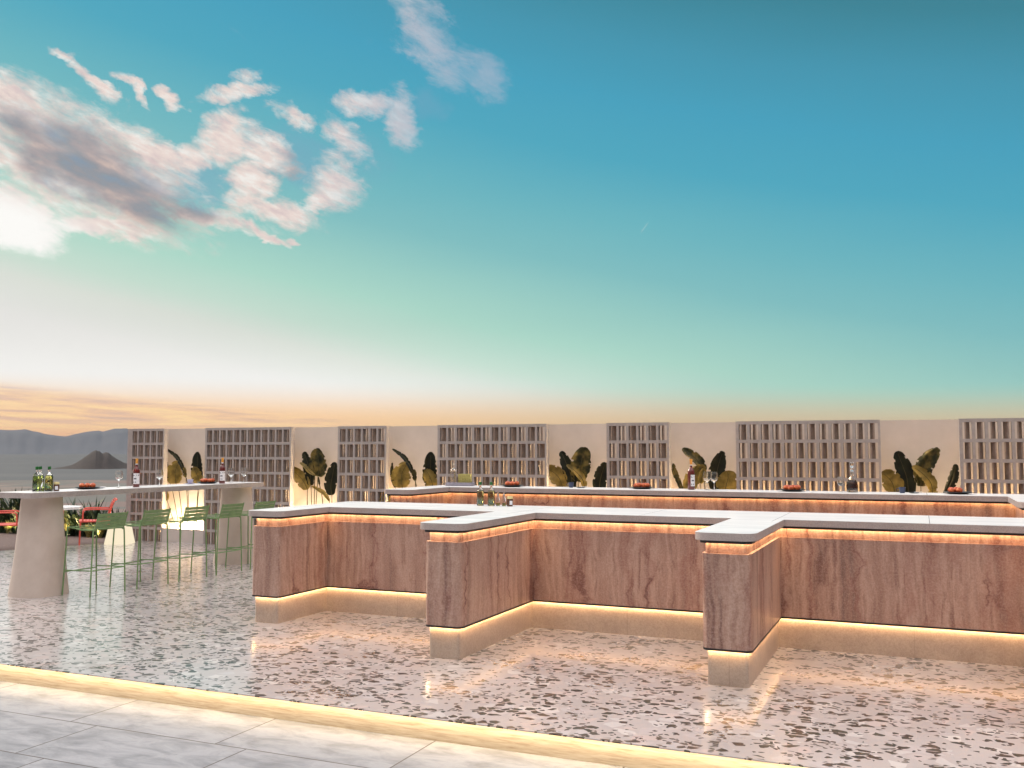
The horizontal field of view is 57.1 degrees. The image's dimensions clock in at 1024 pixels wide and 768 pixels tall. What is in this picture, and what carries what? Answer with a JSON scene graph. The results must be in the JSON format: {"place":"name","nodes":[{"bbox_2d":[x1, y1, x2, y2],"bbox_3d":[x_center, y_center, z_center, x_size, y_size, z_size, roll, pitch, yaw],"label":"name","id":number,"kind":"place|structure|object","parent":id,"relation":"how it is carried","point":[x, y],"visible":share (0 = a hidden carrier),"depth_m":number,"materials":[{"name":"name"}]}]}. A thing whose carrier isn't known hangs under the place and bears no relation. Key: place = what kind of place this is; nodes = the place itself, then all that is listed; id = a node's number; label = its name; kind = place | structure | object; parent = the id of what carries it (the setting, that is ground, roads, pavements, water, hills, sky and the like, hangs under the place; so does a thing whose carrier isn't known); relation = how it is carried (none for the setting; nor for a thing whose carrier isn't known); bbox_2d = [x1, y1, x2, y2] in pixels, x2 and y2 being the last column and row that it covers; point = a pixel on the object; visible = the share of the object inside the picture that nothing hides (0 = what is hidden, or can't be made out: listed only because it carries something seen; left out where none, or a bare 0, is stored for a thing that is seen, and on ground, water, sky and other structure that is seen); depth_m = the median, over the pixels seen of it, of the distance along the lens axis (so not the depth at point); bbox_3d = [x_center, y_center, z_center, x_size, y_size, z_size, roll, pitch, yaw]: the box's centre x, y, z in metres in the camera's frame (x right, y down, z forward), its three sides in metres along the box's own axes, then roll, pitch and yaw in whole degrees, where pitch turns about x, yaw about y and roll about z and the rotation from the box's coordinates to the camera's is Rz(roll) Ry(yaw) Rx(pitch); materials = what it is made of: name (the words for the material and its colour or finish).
{"place":"outdoors","nodes":[
{"label":"outdoors","id":0,"kind":"place"},
{"bbox_2d":[1,519,13,533],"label":"grass tuft","id":1,"kind":"object","parent":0,"point":[8,529],"visible":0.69,"depth_m":19.68,"materials":[{"name":"plant"}]},
{"bbox_2d":[12,533,105,537],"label":"planting soil","id":2,"kind":"structure","parent":0,"point":[78,536],"depth_m":19.02,"materials":[{"name":"brown soil"}]},
{"bbox_2d":[0,505,14,532],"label":"spiky plant","id":3,"kind":"object","parent":2,"relation":"on","point":[2,521],"visible":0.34,"depth_m":19.79,"materials":[{"name":"green plant"}]},
{"bbox_2d":[0,489,21,532],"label":"spiky plant","id":4,"kind":"object","parent":2,"relation":"on","point":[11,504],"visible":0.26,"depth_m":19.84,"materials":[{"name":"green plant"}]},
{"bbox_2d":[0,498,64,533],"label":"spiky plant","id":5,"kind":"object","parent":2,"relation":"on","point":[15,507],"visible":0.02,"depth_m":19.43,"materials":[{"name":"green plant"}]},
{"bbox_2d":[64,522,71,533],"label":"grass tuft","id":6,"kind":"object","parent":2,"relation":"on","point":[65,527],"visible":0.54,"depth_m":19.05,"materials":[{"name":"plant"}]},
{"bbox_2d":[64,497,104,535],"bbox_3d":[-9.079,2.725,19.398,1.227,0.770,1.080,4,-6,-43],"label":"spiky plant","id":7,"kind":"object","parent":2,"relation":"on","point":[67,515],"visible":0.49,"depth_m":19.13,"materials":[{"name":"green plant"}]},
{"bbox_2d":[83,523,91,536],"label":"grass tuft","id":8,"kind":"object","parent":2,"relation":"on","point":[88,533],"visible":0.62,"depth_m":18.78,"materials":[{"name":"green plant"}]},
{"bbox_2d":[65,498,115,535],"bbox_3d":[-8.656,2.689,19.278,1.246,0.826,1.196,0,-4,-4],"label":"spiky plant","id":9,"kind":"object","parent":2,"relation":"on","point":[87,515],"visible":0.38,"depth_m":19.11,"materials":[{"name":"green plant"}]},
{"bbox_2d":[88,503,125,536],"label":"spiky plant","id":10,"kind":"object","parent":2,"relation":"on","point":[104,533],"visible":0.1,"depth_m":18.91,"materials":[{"name":"green plant"}]},
{"bbox_2d":[0,454,126,480],"bbox_3d":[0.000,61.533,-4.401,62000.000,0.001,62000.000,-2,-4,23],"label":"sea","id":11,"kind":"structure","parent":0,"point":[14,467],"depth_m":3372.07,"materials":[{"name":"grey liquid"}]},
{"bbox_2d":[0,480,126,519],"bbox_3d":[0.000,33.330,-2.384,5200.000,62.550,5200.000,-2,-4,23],"label":"terrain","id":12,"kind":"structure","parent":0,"point":[26,485],"depth_m":1367.05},
{"bbox_2d":[0,428,127,453],"bbox_3d":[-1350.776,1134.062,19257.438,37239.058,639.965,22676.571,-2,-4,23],"label":"mountains","id":13,"kind":"structure","parent":0,"point":[26,441],"depth_m":21488.33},
{"bbox_2d":[0,533,136,550],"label":"gravel path","id":14,"kind":"structure","parent":0,"point":[7,541],"depth_m":17.78,"materials":[{"name":"grey gravel"}]},
{"bbox_2d":[0,510,18,525],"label":"armchair","id":15,"kind":"object","parent":14,"relation":"on","point":[7,524],"visible":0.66,"depth_m":16.25,"materials":[{"name":"pink paint"}]},
{"bbox_2d":[78,498,117,544],"bbox_3d":[-7.634,2.529,17.332,0.636,0.833,0.570,2,-4,-25],"label":"armchair","id":16,"kind":"object","parent":14,"relation":"on","point":[82,520],"visible":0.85,"depth_m":17.18,"materials":[{"name":"pink paint"}]},
{"bbox_2d":[51,450,126,468],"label":"island","id":17,"kind":"structure","parent":0,"point":[95,459],"depth_m":3334.84,"materials":[{"name":"grey stone"}]},
{"bbox_2d":[94,524,106,537],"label":"grass tuft","id":18,"kind":"object","parent":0,"point":[100,533],"visible":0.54,"depth_m":18.66,"materials":[{"name":"plant"}]},
{"bbox_2d":[0,681,627,767],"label":"pavement","id":19,"kind":"structure","parent":0,"point":[43,727],"depth_m":5.97,"materials":[{"name":"grey stone"}]},
{"bbox_2d":[294,448,336,504],"bbox_3d":[-3.505,1.919,16.508,1.042,1.590,0.144,-2,-4,23],"label":"broad leaf plant","id":20,"kind":"object","parent":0,"point":[314,465],"visible":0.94,"depth_m":16.55,"materials":[{"name":"green plant"}]},
{"bbox_2d":[379,449,436,501],"bbox_3d":[-1.726,1.870,15.723,1.124,1.579,0.144,-2,-4,21],"label":"broad leaf plant","id":21,"kind":"object","parent":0,"point":[400,476],"visible":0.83,"depth_m":15.81,"materials":[{"name":"green plant"}]},
{"bbox_2d":[0,541,1023,767],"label":"floor","id":22,"kind":"structure","parent":0,"point":[197,628],"depth_m":7.11,"materials":[{"name":"stone"}]},
{"bbox_2d":[63,505,82,509],"bbox_3d":[-7.906,2.493,16.226,0.879,0.745,0.879,-2,-4,23],"label":"table","id":23,"kind":"object","parent":22,"relation":"on","point":[70,507],"visible":0.03,"depth_m":16.16,"materials":[{"name":"white stone"}]},
{"bbox_2d":[61,511,127,597],"bbox_3d":[-4.970,2.014,11.248,0.523,0.968,0.541,-2,-4,23],"label":"bar stool","id":24,"kind":"object","parent":22,"relation":"on","point":[111,524],"visible":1,"depth_m":11.16,"materials":[{"name":"green paint"}]},
{"bbox_2d":[104,524,134,544],"bbox_3d":[-7.161,2.740,17.174,0.426,0.356,0.377,0,-4,-2],"label":"block lamp","id":25,"kind":"object","parent":22,"relation":"on","point":[119,537],"visible":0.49,"depth_m":17.01,"materials":[{"name":"white plastic"}]},
{"bbox_2d":[0,482,263,597],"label":"table","id":26,"kind":"object","parent":22,"relation":"on","point":[38,564],"visible":0.88,"depth_m":11.09,"materials":[{"name":"beige concrete"}]},
{"bbox_2d":[32,466,40,490],"bbox_3d":[-5.679,1.134,11.237,0.089,0.295,0.089,-2,-4,23],"label":"oil bottle","id":27,"kind":"object","parent":26,"relation":"on","point":[36,483],"visible":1,"depth_m":11.20,"materials":[{"name":"green glass"}]},
{"bbox_2d":[39,466,43,490],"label":"oil bottle","id":28,"kind":"object","parent":26,"relation":"on","point":[40,472],"visible":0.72,"depth_m":11.32,"materials":[{"name":"green glass"}]},
{"bbox_2d":[41,478,44,490],"bbox_3d":[-5.596,1.201,11.212,0.042,0.157,0.042,-2,-4,23],"label":"cruet","id":29,"kind":"object","parent":26,"relation":"on","point":[42,486],"visible":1,"depth_m":11.20,"materials":[{"name":"clear glass"}]},
{"bbox_2d":[45,466,52,490],"bbox_3d":[-5.552,1.137,11.280,0.089,0.295,0.089,-2,-4,23],"label":"oil bottle","id":30,"kind":"object","parent":26,"relation":"on","point":[49,475],"visible":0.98,"depth_m":11.25,"materials":[{"name":"green glass"}]},
{"bbox_2d":[53,482,59,490],"bbox_3d":[-5.480,1.233,11.312,0.066,0.108,0.066,-2,-4,23],"label":"honey jar","id":31,"kind":"object","parent":26,"relation":"on","point":[56,485],"visible":0.94,"depth_m":11.29,"materials":[{"name":"brown glass"}]},
{"bbox_2d":[74,483,98,488],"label":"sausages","id":32,"kind":"object","parent":26,"relation":"on","point":[87,486],"visible":1,"depth_m":11.83,"materials":[{"name":"orange food"}]},
{"bbox_2d":[115,470,122,487],"bbox_3d":[-5.178,1.251,12.387,0.098,0.225,0.098,-2,-4,23],"label":"wine glass","id":33,"kind":"object","parent":26,"relation":"on","point":[118,475],"visible":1,"depth_m":12.36,"materials":[{"name":"white"}]},
{"bbox_2d":[133,459,139,486],"bbox_3d":[-4.999,1.183,12.522,0.086,0.380,0.086,-3,-5,33],"label":"wine bottle","id":34,"kind":"object","parent":26,"relation":"on","point":[136,476],"visible":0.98,"depth_m":12.49,"materials":[{"name":"red glass"}]},
{"bbox_2d":[156,470,162,485],"bbox_3d":[-4.840,1.289,12.915,0.098,0.225,0.098,-2,-4,23],"label":"wine glass","id":35,"kind":"object","parent":26,"relation":"on","point":[159,474],"visible":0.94,"depth_m":12.88,"materials":[{"name":"white"}]},
{"bbox_2d":[185,479,194,483],"bbox_3d":[-4.681,1.421,13.678,0.140,0.070,0.140,3,-5,-35],"label":"cup","id":36,"kind":"object","parent":26,"relation":"on","point":[189,481],"visible":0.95,"depth_m":13.64,"materials":[{"name":"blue ceramic"}]},
{"bbox_2d":[198,478,216,483],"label":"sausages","id":37,"kind":"object","parent":26,"relation":"on","point":[207,481],"visible":1,"depth_m":13.85,"materials":[{"name":"orange food"}]},
{"bbox_2d":[219,458,224,483],"bbox_3d":[-4.291,1.284,13.933,0.086,0.380,0.086,-3,-5,33],"label":"wine bottle","id":38,"kind":"object","parent":26,"relation":"on","point":[222,474],"visible":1,"depth_m":13.90,"materials":[{"name":"red glass"}]},
{"bbox_2d":[228,468,233,476],"bbox_3d":[-4.249,1.383,14.225,0.098,0.225,0.098,-2,-4,23],"label":"wine glass","id":39,"kind":"object","parent":26,"relation":"on","point":[230,472],"visible":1,"depth_m":14.19,"materials":[{"name":"white"}]},
{"bbox_2d":[241,468,246,476],"bbox_3d":[-4.140,1.404,14.526,0.098,0.225,0.098,-2,-4,23],"label":"wine glass","id":40,"kind":"object","parent":26,"relation":"on","point":[243,472],"visible":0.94,"depth_m":14.49,"materials":[{"name":"white"}]},
{"bbox_2d":[109,508,170,588],"bbox_3d":[-4.687,2.061,11.900,0.523,0.968,0.541,-2,-4,23],"label":"bar stool","id":41,"kind":"object","parent":22,"relation":"on","point":[153,519],"visible":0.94,"depth_m":11.82,"materials":[{"name":"green paint"}]},
{"bbox_2d":[126,429,167,541],"bbox_3d":[-6.956,1.913,17.902,0.906,2.118,0.107,-2,-4,23],"label":"lattice screen","id":42,"kind":"object","parent":22,"relation":"on","point":[148,449],"visible":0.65,"depth_m":17.86,"materials":[{"name":"concrete"}]},
{"bbox_2d":[152,505,209,581],"bbox_3d":[-4.404,2.107,12.552,0.523,0.968,0.541,-2,-4,23],"label":"bar stool","id":43,"kind":"object","parent":22,"relation":"on","point":[188,516],"visible":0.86,"depth_m":12.46,"materials":[{"name":"green paint"}]},
{"bbox_2d":[162,528,202,543],"bbox_3d":[-6.043,2.825,17.566,0.981,0.250,0.318,-2,-4,23],"label":"planter box","id":44,"kind":"object","parent":22,"relation":"on","point":[186,535],"visible":0.74,"depth_m":17.41,"materials":[{"name":"paint"}]},
{"bbox_2d":[166,449,202,528],"bbox_3d":[-6.231,2.010,17.670,1.109,1.579,0.145,-2,-4,21],"label":"broad leaf plant","id":45,"kind":"object","parent":44,"relation":"on","point":[174,473],"visible":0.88,"depth_m":17.69,"materials":[{"name":"green plant"}]},
{"bbox_2d":[190,502,243,574],"bbox_3d":[-4.121,2.154,13.203,0.523,0.968,0.541,-2,-4,23],"label":"bar stool","id":46,"kind":"object","parent":22,"relation":"on","point":[232,511],"visible":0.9,"depth_m":13.13,"materials":[{"name":"green paint"}]},
{"bbox_2d":[203,427,294,543],"bbox_3d":[-4.757,1.845,16.951,1.918,2.118,0.107,-2,-4,23],"label":"lattice screen","id":47,"kind":"object","parent":22,"relation":"on","point":[265,455],"visible":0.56,"depth_m":16.90,"materials":[{"name":"concrete"}]},
{"bbox_2d":[225,500,275,568],"bbox_3d":[-3.838,2.200,13.855,0.523,0.968,0.541,-2,-4,23],"label":"bar stool","id":48,"kind":"object","parent":22,"relation":"on","point":[267,504],"visible":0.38,"depth_m":13.74,"materials":[{"name":"green paint"}]},
{"bbox_2d":[337,426,389,501],"bbox_3d":[-2.537,1.776,15.992,0.964,2.118,0.107,-2,-4,23],"label":"lattice screen","id":49,"kind":"object","parent":22,"relation":"on","point":[356,484],"visible":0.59,"depth_m":15.99,"materials":[{"name":"concrete"}]},
{"bbox_2d":[0,664,805,767],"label":"step riser","id":50,"kind":"object","parent":22,"relation":"attached to","point":[608,753],"visible":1,"depth_m":6.13,"materials":[{"name":"beige stone"}]},
{"bbox_2d":[437,424,548,486],"bbox_3d":[-0.321,1.708,15.034,1.919,2.118,0.107,-2,-4,23],"label":"lattice screen","id":51,"kind":"object","parent":22,"relation":"on","point":[487,452],"visible":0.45,"depth_m":15.02,"materials":[{"name":"concrete"}]},
{"bbox_2d":[166,419,1023,529],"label":"back wall","id":52,"kind":"structure","parent":22,"relation":"on","point":[913,441],"depth_m":14.20,"materials":[{"name":"paint"}]},
{"bbox_2d":[248,501,1023,687],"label":"bar counter","id":53,"kind":"object","parent":22,"relation":"on","point":[743,596],"visible":1,"depth_m":8.10,"materials":[{"name":"brown wood"}]},
{"bbox_2d":[477,482,483,505],"bbox_3d":[-0.344,1.193,10.226,0.077,0.257,0.077,-2,-4,23],"label":"oil bottle","id":54,"kind":"object","parent":53,"relation":"on","point":[480,496],"visible":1,"depth_m":10.19,"materials":[{"name":"clear glass"}]},
{"bbox_2d":[488,482,494,505],"bbox_3d":[-0.225,1.189,10.174,0.077,0.257,0.077,-2,-4,23],"label":"oil bottle","id":55,"kind":"object","parent":53,"relation":"on","point":[491,496],"visible":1,"depth_m":10.14,"materials":[{"name":"clear glass"}]},
{"bbox_2d":[496,492,499,505],"bbox_3d":[-0.151,1.237,10.139,0.042,0.157,0.042,-2,-4,23],"label":"cruet","id":56,"kind":"object","parent":53,"relation":"on","point":[497,501],"visible":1,"depth_m":10.12,"materials":[{"name":"clear glass"}]},
{"bbox_2d":[502,492,505,505],"bbox_3d":[-0.087,1.235,10.111,0.042,0.157,0.042,-2,-4,23],"label":"cruet","id":57,"kind":"object","parent":53,"relation":"on","point":[503,501],"visible":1,"depth_m":10.10,"materials":[{"name":"clear glass"}]},
{"bbox_2d":[507,496,512,505],"bbox_3d":[-0.023,1.258,10.093,0.066,0.108,0.066,-2,-4,23],"label":"honey jar","id":58,"kind":"object","parent":53,"relation":"on","point":[509,500],"visible":1,"depth_m":10.06,"materials":[{"name":"brown"}]},
{"bbox_2d":[606,422,670,488],"bbox_3d":[1.898,1.639,14.075,0.963,2.118,0.107,-2,-4,23],"label":"lattice screen","id":59,"kind":"object","parent":22,"relation":"on","point":[633,463],"visible":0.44,"depth_m":14.09,"materials":[{"name":"concrete"}]},
{"bbox_2d":[384,485,1023,517],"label":"bar counter","id":60,"kind":"object","parent":22,"relation":"on","point":[967,505],"visible":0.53,"depth_m":11.12,"materials":[{"name":"beige stone"}]},
{"bbox_2d":[445,482,474,485],"bbox_3d":[-0.717,1.385,13.018,0.370,0.048,0.200,-1,-4,11],"label":"tray","id":61,"kind":"object","parent":60,"relation":"on","point":[458,484],"visible":0.99,"depth_m":12.93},
{"bbox_2d":[450,463,456,481],"bbox_3d":[-0.812,1.247,13.047,0.089,0.302,0.089,-2,-4,23],"label":"ribbed bottle","id":62,"kind":"object","parent":61,"relation":"in","point":[453,474],"visible":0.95,"depth_m":13.01,"materials":[{"name":"clear glass"}]},
{"bbox_2d":[458,474,471,482],"bbox_3d":[-0.649,1.320,13.027,0.177,0.153,0.107,-1,-4,11],"label":"moss block","id":63,"kind":"object","parent":61,"relation":"in","point":[464,478],"depth_m":12.98,"materials":[{"name":"green plant"}]},
{"bbox_2d":[502,481,522,486],"bbox_3d":[0.003,1.343,12.643,0.312,0.078,0.312,-2,-4,23],"label":"pastry plate","id":64,"kind":"object","parent":60,"relation":"on","point":[512,484],"visible":1,"depth_m":12.57,"materials":[{"name":"orange food"}]},
{"bbox_2d":[567,482,573,487],"bbox_3d":[0.773,1.330,12.391,0.072,0.068,0.091,3,-5,-34],"label":"cup","id":65,"kind":"object","parent":60,"relation":"on","point":[571,484],"visible":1,"depth_m":12.36,"materials":[{"name":"blue ceramic"}]},
{"bbox_2d":[631,483,652,488],"bbox_3d":[1.652,1.295,11.974,0.312,0.078,0.312,-2,-4,23],"label":"pastry plate","id":66,"kind":"object","parent":60,"relation":"on","point":[641,486],"visible":1,"depth_m":11.89,"materials":[{"name":"black"}]},
{"bbox_2d":[688,459,694,489],"bbox_3d":[2.231,1.125,11.712,0.086,0.380,0.086,-1,-4,13],"label":"wine bottle","id":67,"kind":"object","parent":60,"relation":"on","point":[691,479],"visible":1,"depth_m":11.68,"materials":[{"name":"red glass"}]},
{"bbox_2d":[703,471,709,489],"bbox_3d":[2.428,1.203,11.709,0.098,0.225,0.098,-2,-4,23],"label":"wine glass","id":68,"kind":"object","parent":60,"relation":"on","point":[706,476],"visible":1,"depth_m":11.68,"materials":[{"name":"white"}]},
{"bbox_2d":[710,472,717,489],"bbox_3d":[2.496,1.196,11.614,0.098,0.225,0.098,-2,-4,23],"label":"wine glass","id":69,"kind":"object","parent":60,"relation":"on","point":[714,477],"visible":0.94,"depth_m":11.58,"materials":[{"name":"white"}]},
{"bbox_2d":[779,485,805,491],"bbox_3d":[3.341,1.241,11.222,0.312,0.078,0.312,-2,-4,23],"label":"pastry plate","id":70,"kind":"object","parent":60,"relation":"on","point":[793,488],"visible":1,"depth_m":11.15,"materials":[{"name":"black"}]},
{"bbox_2d":[837,477,843,491],"bbox_3d":[3.849,1.176,11.027,0.078,0.180,0.078,-2,-4,23],"label":"wine glass","id":71,"kind":"object","parent":60,"relation":"on","point":[840,481],"visible":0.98,"depth_m":11.01,"materials":[{"name":"white"}]},
{"bbox_2d":[846,462,857,491],"bbox_3d":[3.977,1.088,11.000,0.132,0.353,0.132,-2,-4,23],"label":"decanter","id":72,"kind":"object","parent":60,"relation":"on","point":[852,485],"visible":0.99,"depth_m":10.96,"materials":[{"name":"clear glass"}]},
{"bbox_2d":[896,487,905,492],"bbox_3d":[4.459,1.214,10.765,0.072,0.068,0.091,3,-5,-34],"label":"cup","id":73,"kind":"object","parent":60,"relation":"on","point":[901,489],"visible":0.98,"depth_m":10.73,"materials":[{"name":"blue"}]},
{"bbox_2d":[943,487,971,493],"bbox_3d":[4.992,1.192,10.530,0.312,0.077,0.312,-2,-4,23],"label":"pastry plate","id":74,"kind":"object","parent":60,"relation":"on","point":[955,490],"visible":0.99,"depth_m":10.46,"materials":[{"name":"black"}]},
{"bbox_2d":[735,420,881,491],"bbox_3d":[4.123,1.570,13.113,1.935,2.118,0.107,-2,-4,23],"label":"lattice screen","id":75,"kind":"object","parent":22,"relation":"on","point":[741,468],"visible":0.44,"depth_m":13.12,"materials":[{"name":"concrete"}]},
{"bbox_2d":[958,418,1023,493],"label":"lattice screen","id":76,"kind":"object","parent":22,"relation":"on","point":[1007,461],"visible":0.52,"depth_m":12.21,"materials":[{"name":"concrete"}]},
{"bbox_2d":[0,0,1023,435],"label":"sky","id":77,"kind":"structure","parent":0,"point":[214,213],"materials":[{"name":"blue"}]},
{"bbox_2d":[549,447,606,486],"bbox_3d":[1.002,1.773,14.555,1.043,1.602,0.146,-2,-4,23],"label":"broad leaf plant","id":78,"kind":"object","parent":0,"point":[577,468],"visible":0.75,"depth_m":14.62,"materials":[{"name":"green plant"}]},
{"bbox_2d":[672,447,736,489],"bbox_3d":[2.818,1.722,13.750,0.988,1.590,0.140,-2,-4,23],"label":"broad leaf plant","id":79,"kind":"object","parent":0,"point":[726,480],"visible":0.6,"depth_m":13.77,"materials":[{"name":"green plant"}]},
{"bbox_2d":[882,447,958,492],"bbox_3d":[5.477,1.642,12.619,0.983,1.588,0.144,-2,-4,23],"label":"broad leaf plant","id":80,"kind":"object","parent":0,"point":[920,470],"visible":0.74,"depth_m":12.69,"materials":[{"name":"green plant"}]}
]}

